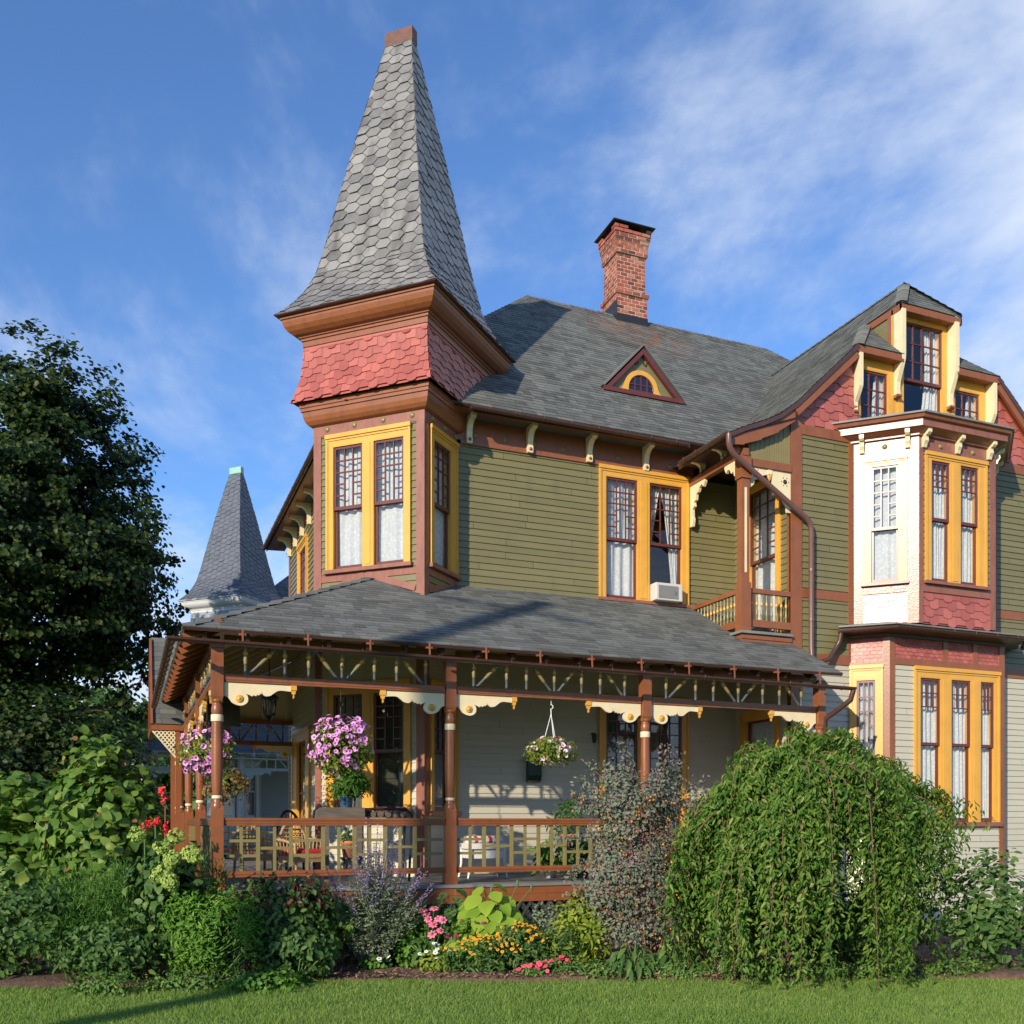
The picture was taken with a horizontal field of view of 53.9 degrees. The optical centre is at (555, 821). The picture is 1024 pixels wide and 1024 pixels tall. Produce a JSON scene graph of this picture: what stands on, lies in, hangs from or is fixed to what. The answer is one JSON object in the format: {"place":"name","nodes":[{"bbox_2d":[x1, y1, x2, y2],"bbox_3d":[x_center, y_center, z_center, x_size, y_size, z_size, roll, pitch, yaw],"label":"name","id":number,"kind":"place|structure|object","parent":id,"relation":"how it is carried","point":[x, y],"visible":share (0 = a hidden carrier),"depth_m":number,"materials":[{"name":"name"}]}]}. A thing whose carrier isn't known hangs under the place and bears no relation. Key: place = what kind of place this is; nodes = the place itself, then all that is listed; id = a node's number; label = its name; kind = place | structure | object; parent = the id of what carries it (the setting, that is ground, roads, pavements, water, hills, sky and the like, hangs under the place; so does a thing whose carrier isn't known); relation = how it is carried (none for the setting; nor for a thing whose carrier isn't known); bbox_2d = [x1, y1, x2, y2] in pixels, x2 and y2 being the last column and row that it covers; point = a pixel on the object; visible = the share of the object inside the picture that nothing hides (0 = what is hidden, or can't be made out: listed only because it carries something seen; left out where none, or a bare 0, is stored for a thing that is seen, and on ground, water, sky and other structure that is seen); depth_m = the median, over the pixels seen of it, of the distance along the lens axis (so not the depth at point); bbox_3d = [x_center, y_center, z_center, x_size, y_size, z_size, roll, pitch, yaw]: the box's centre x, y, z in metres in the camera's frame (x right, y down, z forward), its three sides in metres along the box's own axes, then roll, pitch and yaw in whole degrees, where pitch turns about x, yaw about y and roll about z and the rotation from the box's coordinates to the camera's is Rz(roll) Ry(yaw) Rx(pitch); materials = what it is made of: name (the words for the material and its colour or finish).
{"place":"outdoors","nodes":[
{"label":"outdoors","id":0,"kind":"place"},
{"bbox_2d":[127,466,288,858],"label":"neighbouring house","id":1,"kind":"structure","parent":0,"point":[235,573],"depth_m":43.12,"materials":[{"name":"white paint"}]},
{"bbox_2d":[204,760,235,817],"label":"window","id":2,"kind":"structure","parent":1,"relation":"in","point":[229,812],"depth_m":42.79,"materials":[{"name":"grey glass"}]},
{"bbox_2d":[244,760,261,817],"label":"window","id":3,"kind":"structure","parent":1,"relation":"in","point":[252,803],"depth_m":43.27,"materials":[{"name":"grey glass"}]},
{"bbox_2d":[294,884,354,965],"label":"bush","id":4,"kind":"object","parent":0,"point":[339,934],"visible":0.33,"depth_m":13.49,"materials":[{"name":"green plant"}]},
{"bbox_2d":[340,857,351,875],"bbox_3d":[-3.862,0.829,18.766,0.400,0.348,0.400,0,0,-23],"label":"plant stand","id":5,"kind":"object","parent":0,"point":[344,858],"visible":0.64,"depth_m":18.61,"materials":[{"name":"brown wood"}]},
{"bbox_2d":[340,827,351,856],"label":"potted plant","id":6,"kind":"object","parent":5,"relation":"on","point":[347,842],"visible":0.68,"depth_m":18.64,"materials":[{"name":"green plant"}]},
{"bbox_2d":[0,915,1023,988],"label":"flower bed soil","id":7,"kind":"structure","parent":0,"point":[42,979],"depth_m":13.44,"materials":[{"name":"brown soil"}]},
{"bbox_2d":[0,770,71,948],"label":"hydrangea bush","id":8,"kind":"object","parent":7,"relation":"on","point":[13,832],"visible":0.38,"depth_m":15.49,"materials":[{"name":"green plant"}]},
{"bbox_2d":[0,852,87,977],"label":"garden bush","id":9,"kind":"object","parent":7,"relation":"on","point":[22,940],"visible":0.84,"depth_m":12.96,"materials":[{"name":"green plant"}]},
{"bbox_2d":[32,855,99,974],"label":"feathery plant","id":10,"kind":"object","parent":7,"relation":"on","point":[46,942],"visible":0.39,"depth_m":13.28,"materials":[{"name":"green plant"}]},
{"bbox_2d":[30,724,168,929],"bbox_3d":[-6.710,0.336,14.925,1.891,3.538,1.583,0,0,-2],"label":"hydrangea bush","id":11,"kind":"object","parent":7,"relation":"on","point":[85,833],"visible":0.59,"depth_m":14.50,"materials":[{"name":"green plant"}]},
{"bbox_2d":[40,907,170,985],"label":"garden bush","id":12,"kind":"object","parent":7,"relation":"on","point":[124,953],"visible":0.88,"depth_m":12.65,"materials":[{"name":"green plant"}]},
{"bbox_2d":[61,854,149,971],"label":"feathery plant","id":13,"kind":"object","parent":7,"relation":"on","point":[106,904],"visible":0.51,"depth_m":13.12,"materials":[{"name":"green plant"}]},
{"bbox_2d":[126,818,151,968],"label":"canna plant","id":14,"kind":"object","parent":7,"relation":"on","point":[148,823],"visible":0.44,"depth_m":13.79,"materials":[{"name":"green plant"}]},
{"bbox_2d":[121,826,221,978],"bbox_3d":[-4.992,1.075,13.072,1.280,2.062,1.051,0,0,19],"label":"hydrangea bush","id":15,"kind":"object","parent":7,"relation":"on","point":[161,874],"visible":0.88,"depth_m":12.86,"materials":[{"name":"green plant"}]},
{"bbox_2d":[146,843,231,970],"bbox_3d":[-4.961,1.185,13.597,1.158,1.841,1.142,0,0,-23],"label":"feathery plant","id":16,"kind":"object","parent":7,"relation":"on","point":[213,877],"visible":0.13,"depth_m":13.63,"materials":[{"name":"green plant"}]},
{"bbox_2d":[157,878,267,986],"bbox_3d":[-4.357,1.413,12.775,1.349,1.400,0.857,0,0,8],"label":"bush","id":17,"kind":"object","parent":7,"relation":"on","point":[202,944],"visible":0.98,"depth_m":12.63,"materials":[{"name":"green plant"}]},
{"bbox_2d":[214,963,301,989],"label":"ground cover","id":18,"kind":"object","parent":7,"relation":"on","point":[274,970],"visible":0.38,"depth_m":12.71,"materials":[{"name":"green plant"}]},
{"bbox_2d":[215,863,341,975],"bbox_3d":[-3.671,1.322,13.209,1.733,1.584,0.951,0,0,6],"label":"garden bush","id":19,"kind":"object","parent":7,"relation":"on","point":[295,903],"visible":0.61,"depth_m":12.99,"materials":[{"name":"green plant"}]},
{"bbox_2d":[310,817,433,969],"bbox_3d":[-2.528,1.014,13.716,1.690,2.180,1.082,0,0,-23],"label":"russian sage","id":20,"kind":"object","parent":7,"relation":"on","point":[376,926],"visible":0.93,"depth_m":13.65,"materials":[{"name":"purple plant"}]},
{"bbox_2d":[358,948,391,970],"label":"white flower","id":21,"kind":"object","parent":7,"relation":"on","point":[377,964],"visible":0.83,"depth_m":13.67,"materials":[{"name":"green plant"}]},
{"bbox_2d":[335,891,439,964],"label":"garden bush","id":22,"kind":"object","parent":7,"relation":"on","point":[346,958],"visible":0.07,"depth_m":14.42,"materials":[{"name":"green plant"}]},
{"bbox_2d":[387,912,443,968],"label":"catmint plant","id":23,"kind":"object","parent":7,"relation":"on","point":[403,948],"visible":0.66,"depth_m":13.91,"materials":[{"name":"green plant"}]},
{"bbox_2d":[403,906,449,968],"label":"coneflower plant","id":24,"kind":"object","parent":7,"relation":"on","point":[431,936],"visible":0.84,"depth_m":13.80,"materials":[{"name":"pink plant"}]},
{"bbox_2d":[414,942,451,972],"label":"white flower","id":25,"kind":"object","parent":7,"relation":"on","point":[435,964],"visible":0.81,"depth_m":13.56,"materials":[{"name":"green plant"}]},
{"bbox_2d":[427,888,475,957],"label":"flowering plant","id":26,"kind":"object","parent":7,"relation":"on","point":[450,914],"visible":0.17,"depth_m":14.44,"materials":[{"name":"green plant"}]},
{"bbox_2d":[134,954,778,979],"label":"bark mulch","id":27,"kind":"object","parent":7,"relation":"on","point":[395,974],"visible":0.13,"depth_m":13.40,"materials":[{"name":"brown wood"}]},
{"bbox_2d":[222,969,303,994],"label":"ivy plant","id":28,"kind":"object","parent":27,"relation":"on","point":[256,983],"visible":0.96,"depth_m":12.34,"materials":[{"name":"green plant"}]},
{"bbox_2d":[445,918,494,967],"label":"zinnia plant","id":29,"kind":"object","parent":7,"relation":"on","point":[456,936],"visible":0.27,"depth_m":13.87,"materials":[{"name":"green plant"}]},
{"bbox_2d":[438,932,522,975],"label":"rudbeckia plant","id":30,"kind":"object","parent":7,"relation":"on","point":[491,964],"visible":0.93,"depth_m":13.46,"materials":[{"name":"yellow plant"}]},
{"bbox_2d":[442,879,540,966],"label":"hosta plant","id":31,"kind":"object","parent":7,"relation":"on","point":[473,907],"visible":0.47,"depth_m":14.08,"materials":[{"name":"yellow plant"}]},
{"bbox_2d":[495,918,550,970],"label":"rudbeckia plant","id":32,"kind":"object","parent":7,"relation":"on","point":[529,946],"visible":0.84,"depth_m":13.66,"materials":[{"name":"green plant"}]},
{"bbox_2d":[516,962,549,976],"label":"impatiens plant","id":33,"kind":"object","parent":7,"relation":"on","point":[535,970],"visible":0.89,"depth_m":13.35,"materials":[{"name":"pink plant"}]},
{"bbox_2d":[524,895,573,955],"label":"garden bush","id":34,"kind":"object","parent":7,"relation":"on","point":[538,921],"visible":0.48,"depth_m":14.77,"materials":[{"name":"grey plant"}]},
{"bbox_2d":[536,955,570,973],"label":"impatiens plant","id":35,"kind":"object","parent":7,"relation":"on","point":[559,960],"visible":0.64,"depth_m":13.62,"materials":[{"name":"green plant"}]},
{"bbox_2d":[528,925,582,969],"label":"catmint plant","id":36,"kind":"object","parent":7,"relation":"on","point":[566,953],"visible":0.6,"depth_m":13.77,"materials":[{"name":"green plant"}]},
{"bbox_2d":[538,924,598,965],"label":"garden bush","id":37,"kind":"object","parent":7,"relation":"on","point":[586,955],"visible":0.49,"depth_m":13.91,"materials":[{"name":"green plant"}]},
{"bbox_2d":[548,887,619,962],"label":"golden bush","id":38,"kind":"object","parent":7,"relation":"on","point":[574,918],"visible":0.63,"depth_m":14.17,"materials":[{"name":"green plant"}]},
{"bbox_2d":[553,957,625,979],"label":"ground cover","id":39,"kind":"object","parent":7,"relation":"on","point":[594,966],"visible":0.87,"depth_m":13.38,"materials":[{"name":"green plant"}]},
{"bbox_2d":[601,941,662,981],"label":"hosta plant","id":40,"kind":"object","parent":7,"relation":"on","point":[621,956],"visible":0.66,"depth_m":13.41,"materials":[{"name":"green plant"}]},
{"bbox_2d":[554,737,713,959],"bbox_3d":[1.203,0.465,14.204,2.316,3.286,1.449,0,0,-23],"label":"rose shrub","id":41,"kind":"object","parent":7,"relation":"on","point":[630,910],"visible":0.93,"depth_m":13.95,"materials":[{"name":"grey plant"}]},
{"bbox_2d":[604,956,667,980],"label":"ground cover","id":42,"kind":"object","parent":7,"relation":"on","point":[644,969],"visible":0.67,"depth_m":13.33,"materials":[{"name":"green plant"}]},
{"bbox_2d":[647,940,703,977],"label":"hosta plant","id":43,"kind":"object","parent":7,"relation":"on","point":[662,957],"visible":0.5,"depth_m":13.53,"materials":[{"name":"green plant"}]},
{"bbox_2d":[654,957,721,979],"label":"ground cover","id":44,"kind":"object","parent":7,"relation":"on","point":[690,971],"visible":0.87,"depth_m":13.32,"materials":[{"name":"green plant"}]},
{"bbox_2d":[708,946,755,976],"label":"garden bush","id":45,"kind":"object","parent":7,"relation":"on","point":[725,953],"visible":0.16,"depth_m":13.35,"materials":[{"name":"green plant"}]},
{"bbox_2d":[717,959,793,981],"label":"ground cover","id":46,"kind":"object","parent":7,"relation":"on","point":[765,973],"visible":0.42,"depth_m":13.21,"materials":[{"name":"green plant"}]},
{"bbox_2d":[780,958,857,981],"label":"ground cover","id":47,"kind":"object","parent":7,"relation":"on","point":[838,971],"visible":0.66,"depth_m":13.24,"materials":[{"name":"green plant"}]},
{"bbox_2d":[655,721,995,991],"bbox_3d":[3.612,0.377,13.554,4.351,3.526,3.524,0,0,22],"label":"weeping cherry","id":48,"kind":"object","parent":7,"relation":"on","point":[765,822],"visible":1,"depth_m":12.71,"materials":[{"name":"green plant"}]},
{"bbox_2d":[762,870,935,965],"bbox_3d":[4.223,1.429,14.609,2.591,1.501,0.961,0,0,4],"label":"garden bush","id":49,"kind":"object","parent":7,"relation":"on","point":[854,954],"visible":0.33,"depth_m":14.33,"materials":[{"name":"green plant"}]},
{"bbox_2d":[848,955,929,980],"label":"ground cover","id":50,"kind":"object","parent":7,"relation":"on","point":[862,971],"visible":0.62,"depth_m":13.31,"materials":[{"name":"green plant"}]},
{"bbox_2d":[914,956,999,979],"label":"ground cover","id":51,"kind":"object","parent":7,"relation":"on","point":[950,967],"visible":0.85,"depth_m":13.51,"materials":[{"name":"green plant"}]},
{"bbox_2d":[918,847,1023,969],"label":"garden bush","id":52,"kind":"object","parent":7,"relation":"on","point":[979,923],"visible":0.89,"depth_m":13.89,"materials":[{"name":"green plant"}]},
{"bbox_2d":[0,894,1023,1023],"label":"lawn","id":53,"kind":"structure","parent":0,"point":[443,991],"depth_m":11.56,"materials":[{"name":"green plant"}]},
{"bbox_2d":[0,664,157,859],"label":"dark shrub","id":54,"kind":"object","parent":53,"relation":"on","point":[10,762],"visible":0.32,"depth_m":28.34,"materials":[{"name":"green plant"}]},
{"bbox_2d":[0,318,190,822],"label":"broadleaf tree","id":55,"kind":"object","parent":53,"relation":"on","point":[78,573],"visible":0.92,"depth_m":30.44,"materials":[{"name":"green plant"}]},
{"bbox_2d":[33,681,170,805],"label":"broadleaf tree","id":56,"kind":"object","parent":53,"relation":"on","point":[97,699],"visible":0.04,"depth_m":55.41,"materials":[{"name":"green plant"}]},
{"bbox_2d":[60,971,157,997],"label":"ground cover","id":57,"kind":"object","parent":53,"relation":"on","point":[108,986],"visible":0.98,"depth_m":12.09,"materials":[{"name":"green plant"}]},
{"bbox_2d":[64,768,185,858],"bbox_3d":[-11.574,0.338,27.547,3.749,3.647,2.782,0,0,-23],"label":"dark shrub","id":58,"kind":"object","parent":53,"relation":"on","point":[154,811],"visible":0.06,"depth_m":27.04,"materials":[{"name":"green plant"}]},
{"bbox_2d":[149,735,195,818],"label":"broadleaf tree","id":59,"kind":"object","parent":53,"relation":"on","point":[167,777],"visible":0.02,"depth_m":58.03,"materials":[{"name":"green plant"}]},
{"bbox_2d":[136,968,227,992],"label":"ground cover","id":60,"kind":"object","parent":53,"relation":"on","point":[171,985],"visible":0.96,"depth_m":12.41,"materials":[{"name":"green plant"}]},
{"bbox_2d":[253,916,338,984],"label":"garden bush","id":61,"kind":"object","parent":53,"relation":"on","point":[316,956],"visible":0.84,"depth_m":12.87,"materials":[{"name":"green plant"}]},
{"bbox_2d":[148,25,1023,959],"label":"victorian house","id":62,"kind":"structure","parent":53,"relation":"on","point":[486,531],"depth_m":20.07,"materials":[{"name":"green paint"}]},
{"bbox_2d":[174,721,237,778],"bbox_3d":[-5.694,-1.388,16.364,0.994,1.383,0.992,0,0,-23],"label":"hanging basket","id":63,"kind":"object","parent":62,"relation":"hanging from","point":[199,758],"visible":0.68,"depth_m":16.16,"materials":[{"name":"pink plant"}]},
{"bbox_2d":[199,703,250,806],"bbox_3d":[-5.884,-1.534,17.902,0.875,2.531,0.819,0,0,-23],"label":"hanging basket","id":64,"kind":"object","parent":62,"relation":"hanging from","point":[238,781],"visible":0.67,"depth_m":17.82,"materials":[{"name":"green metal"}]},
{"bbox_2d":[230,826,276,879],"bbox_3d":[-5.377,0.513,17.838,0.713,0.978,0.744,0,0,-32],"label":"wicker chair","id":65,"kind":"object","parent":62,"relation":"on","point":[265,856],"visible":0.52,"depth_m":17.95,"materials":[{"name":"brown wicker"}]},
{"bbox_2d":[260,635,278,721],"bbox_3d":[-4.748,-2.475,16.645,0.296,1.650,0.296,0,0,-1],"label":"porch lantern","id":66,"kind":"object","parent":62,"relation":"hanging from","point":[269,703],"visible":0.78,"depth_m":16.58,"materials":[{"name":"black metal"}]},
{"bbox_2d":[276,809,314,869],"bbox_3d":[-5.024,0.378,19.294,0.713,1.248,0.743,0,0,-35],"label":"wicker chair","id":67,"kind":"object","parent":62,"relation":"on","point":[295,816],"visible":0.18,"depth_m":19.47,"materials":[{"name":"brown wicker"}]},
{"bbox_2d":[276,826,320,881],"bbox_3d":[-4.386,0.488,17.281,0.713,1.028,0.744,0,0,-43],"label":"wicker chair","id":68,"kind":"object","parent":62,"relation":"on","point":[285,857],"visible":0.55,"depth_m":17.17,"materials":[{"name":"beige wicker"}]},
{"bbox_2d":[291,726,310,848],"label":"window","id":69,"kind":"structure","parent":62,"relation":"in","point":[301,764],"depth_m":26.23,"materials":[{"name":"yellow paint"}]},
{"bbox_2d":[296,534,308,593],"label":"window","id":70,"kind":"structure","parent":62,"relation":"in","point":[302,548],"depth_m":25.87,"materials":[{"name":"yellow paint"}]},
{"bbox_2d":[312,807,364,882],"bbox_3d":[-3.637,0.380,16.768,0.800,1.240,0.450,0,0,-23],"label":"table","id":71,"kind":"object","parent":62,"relation":"on","point":[335,812],"visible":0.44,"depth_m":16.57,"materials":[{"name":"wood"}]},
{"bbox_2d":[323,768,373,806],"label":"potted plant","id":72,"kind":"object","parent":71,"relation":"on","point":[348,788],"visible":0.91,"depth_m":16.68,"materials":[{"name":"green plant"}]},
{"bbox_2d":[305,688,375,777],"bbox_3d":[-3.325,-1.376,15.550,1.050,1.408,0.999,0,0,-23],"label":"hanging basket","id":73,"kind":"object","parent":62,"relation":"hanging from","point":[340,758],"visible":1,"depth_m":15.36,"materials":[{"name":"pink plant"}]},
{"bbox_2d":[323,421,412,574],"bbox_3d":[-3.458,-5.968,18.683,1.890,2.615,0.281,0,0,22],"label":"window","id":74,"kind":"structure","parent":62,"relation":"in","point":[368,524],"depth_m":18.65,"materials":[{"name":"yellow paint"}]},
{"bbox_2d":[325,678,413,815],"bbox_3d":[-3.465,-1.363,18.664,1.890,2.505,0.240,0,0,22],"label":"window","id":75,"kind":"structure","parent":62,"relation":"in","point":[389,721],"depth_m":18.57,"materials":[{"name":"yellow paint"}]},
{"bbox_2d":[362,808,412,880],"bbox_3d":[-2.891,0.380,17.198,0.794,1.243,0.490,0,0,-23],"label":"table","id":76,"kind":"object","parent":62,"relation":"on","point":[384,812],"visible":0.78,"depth_m":17.11,"materials":[{"name":"black metal"}]},
{"bbox_2d":[429,423,460,579],"bbox_3d":[-2.164,-5.968,18.884,0.277,2.615,1.135,0,0,22],"label":"window","id":77,"kind":"structure","parent":62,"relation":"in","point":[443,450],"depth_m":19.08,"materials":[{"name":"yellow paint"}]},
{"bbox_2d":[429,679,460,815],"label":"window","id":78,"kind":"structure","parent":62,"relation":"in","point":[437,795],"depth_m":18.80,"materials":[{"name":"yellow paint"}]},
{"bbox_2d":[458,843,507,878],"bbox_3d":[-1.321,0.692,18.169,0.774,0.623,0.600,0,0,-23],"label":"wicker table","id":79,"kind":"object","parent":62,"relation":"on","point":[490,851],"visible":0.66,"depth_m":17.98,"materials":[{"name":"white wicker"}]},
{"bbox_2d":[463,836,502,842],"bbox_3d":[-1.324,0.313,18.168,0.594,0.130,0.500,0,0,-23],"label":"cushion","id":80,"kind":"object","parent":79,"relation":"on","point":[490,839],"visible":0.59,"depth_m":17.99,"materials":[{"name":"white fabric"}]},
{"bbox_2d":[525,758,541,781],"bbox_3d":[-0.436,-1.030,19.911,0.320,0.480,0.155,0,0,-23],"label":"mailbox","id":81,"kind":"object","parent":62,"relation":"attached to","point":[533,772],"visible":0.66,"depth_m":19.86,"materials":[{"name":"black metal"}]},
{"bbox_2d":[527,830,567,877],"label":"potted plant","id":82,"kind":"object","parent":62,"relation":"on","point":[545,856],"visible":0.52,"depth_m":17.90,"materials":[{"name":"green plant"}]},
{"bbox_2d":[523,704,579,767],"bbox_3d":[-0.067,-1.490,16.941,0.971,1.180,0.970,0,0,-23],"label":"hanging basket","id":83,"kind":"object","parent":62,"relation":"hanging from","point":[547,751],"visible":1,"depth_m":16.71,"materials":[{"name":"white plant"}]},
{"bbox_2d":[561,835,596,878],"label":"potted plant","id":84,"kind":"object","parent":62,"relation":"on","point":[581,874],"visible":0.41,"depth_m":17.76,"materials":[{"name":"green plant"}]},
{"bbox_2d":[598,694,689,840],"bbox_3d":[1.822,-1.112,21.015,2.180,3.005,0.276,0,0,-23],"label":"window","id":85,"kind":"structure","parent":62,"relation":"in","point":[613,729],"depth_m":21.03,"materials":[{"name":"glass"}]},
{"bbox_2d":[597,463,691,607],"bbox_3d":[1.821,-5.927,21.016,2.180,2.775,0.277,0,0,-23],"label":"window","id":86,"kind":"structure","parent":62,"relation":"in","point":[627,511],"depth_m":20.94,"materials":[{"name":"yellow paint"}]},
{"bbox_2d":[650,582,681,603],"bbox_3d":[2.272,-4.787,21.118,0.640,0.365,0.510,0,0,-23],"label":"air conditioner","id":87,"kind":"object","parent":62,"relation":"attached to","point":[665,592],"visible":0.88,"depth_m":20.90,"materials":[{"name":"white plastic"}]},
{"bbox_2d":[739,710,780,749],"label":"window","id":88,"kind":"structure","parent":62,"relation":"in","point":[753,725],"depth_m":21.17,"materials":[{"name":"yellow paint"}]},
{"bbox_2d":[749,478,780,632],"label":"window","id":89,"kind":"structure","parent":62,"relation":"in","point":[765,509],"depth_m":21.01,"materials":[{"name":"yellow paint"}]},
{"bbox_2d":[849,664,883,762],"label":"window","id":90,"kind":"structure","parent":62,"relation":"in","point":[866,709],"depth_m":20.49,"materials":[{"name":"yellow paint"}]},
{"bbox_2d":[858,358,893,418],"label":"window","id":91,"kind":"structure","parent":62,"relation":"in","point":[883,386],"depth_m":21.07,"materials":[{"name":"yellow paint"}]},
{"bbox_2d":[861,453,908,586],"bbox_3d":[6.693,-6.098,20.434,0.930,2.595,0.267,0,0,22],"label":"window","id":92,"kind":"structure","parent":62,"relation":"in","point":[884,491],"depth_m":20.48,"materials":[{"name":"white paint"}]},
{"bbox_2d":[897,317,946,412],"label":"window","id":93,"kind":"structure","parent":62,"relation":"in","point":[934,385],"depth_m":21.67,"materials":[{"name":"yellow paint"}]},
{"bbox_2d":[923,450,989,590],"bbox_3d":[8.153,-6.132,20.598,1.710,2.665,0.280,0,0,-23],"label":"window","id":94,"kind":"structure","parent":62,"relation":"in","point":[956,499],"depth_m":20.57,"materials":[{"name":"yellow paint"}]},
{"bbox_2d":[913,665,1002,825],"bbox_3d":[8.365,-1.552,21.056,2.400,3.285,0.276,0,0,-23],"label":"window","id":95,"kind":"structure","parent":62,"relation":"in","point":[956,716],"depth_m":21.15,"materials":[{"name":"yellow paint"}]},
{"bbox_2d":[951,380,985,421],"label":"window","id":96,"kind":"structure","parent":62,"relation":"in","point":[975,406],"depth_m":22.07,"materials":[{"name":"yellow paint"}]},
{"bbox_2d":[0,0,1023,823],"label":"sky","id":97,"kind":"structure","parent":0,"point":[172,172],"materials":[{"name":"blue"}]},
{"bbox_3d":[0.240,0.729,19.110,0.412,0.547,0.390,0,0,-23],"label":"plant stand","id":98,"kind":"object","parent":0,"visible":0},
{"bbox_2d":[545,799,586,843],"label":"potted plant","id":99,"kind":"object","parent":98,"relation":"on","point":[564,810],"visible":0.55,"depth_m":19.09,"materials":[{"name":"green plant"}]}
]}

